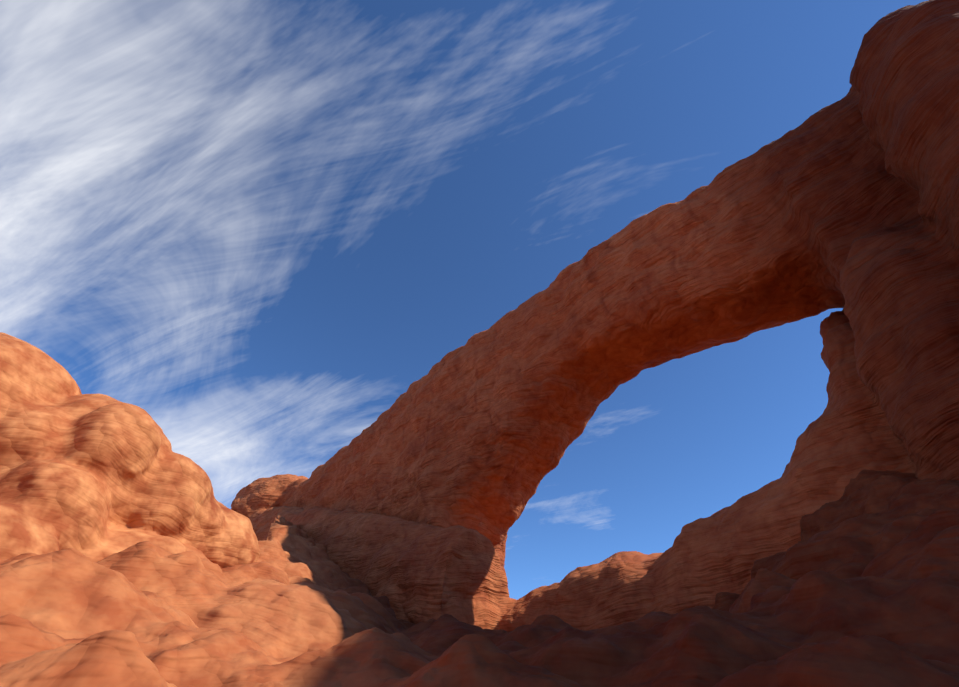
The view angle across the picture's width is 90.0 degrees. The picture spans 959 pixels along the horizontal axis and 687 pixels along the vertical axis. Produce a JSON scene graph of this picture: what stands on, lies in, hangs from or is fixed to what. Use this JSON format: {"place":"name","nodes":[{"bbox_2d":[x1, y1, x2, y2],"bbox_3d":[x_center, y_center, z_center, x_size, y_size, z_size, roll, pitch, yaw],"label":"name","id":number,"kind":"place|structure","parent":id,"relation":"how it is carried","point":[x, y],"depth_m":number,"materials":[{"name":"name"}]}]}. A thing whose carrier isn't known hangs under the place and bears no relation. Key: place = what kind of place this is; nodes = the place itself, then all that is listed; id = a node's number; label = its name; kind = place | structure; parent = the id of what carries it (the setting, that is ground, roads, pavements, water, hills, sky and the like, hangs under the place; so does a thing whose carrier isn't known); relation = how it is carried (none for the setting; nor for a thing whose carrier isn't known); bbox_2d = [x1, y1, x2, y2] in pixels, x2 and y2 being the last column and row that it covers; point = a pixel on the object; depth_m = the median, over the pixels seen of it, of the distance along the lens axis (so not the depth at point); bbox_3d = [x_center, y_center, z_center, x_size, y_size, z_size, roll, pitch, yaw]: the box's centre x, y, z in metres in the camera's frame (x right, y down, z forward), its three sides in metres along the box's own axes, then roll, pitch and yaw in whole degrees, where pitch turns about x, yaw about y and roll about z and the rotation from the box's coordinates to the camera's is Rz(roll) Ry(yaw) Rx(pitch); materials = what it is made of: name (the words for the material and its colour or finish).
{"place":"outdoors","nodes":[
{"label":"outdoors","id":0,"kind":"place"},
{"bbox_2d":[0,0,927,599],"label":"sky","id":1,"kind":"structure","parent":0,"point":[250,227],"materials":[{"name":"blue"}]},
{"bbox_2d":[0,469,958,686],"bbox_3d":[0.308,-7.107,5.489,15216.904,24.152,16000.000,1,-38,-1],"label":"terrain","id":2,"kind":"structure","parent":0,"point":[857,585],"depth_m":10.06,"materials":[{"name":"stone"}]},
{"bbox_2d":[0,332,259,568],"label":"rock domes","id":3,"kind":"structure","parent":2,"relation":"on","point":[96,477],"depth_m":16.79,"materials":[{"name":"stone"}]},
{"bbox_2d":[231,0,958,631],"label":"natural arch","id":4,"kind":"structure","parent":2,"relation":"on","point":[415,498],"depth_m":35.80,"materials":[{"name":"orange stone"}]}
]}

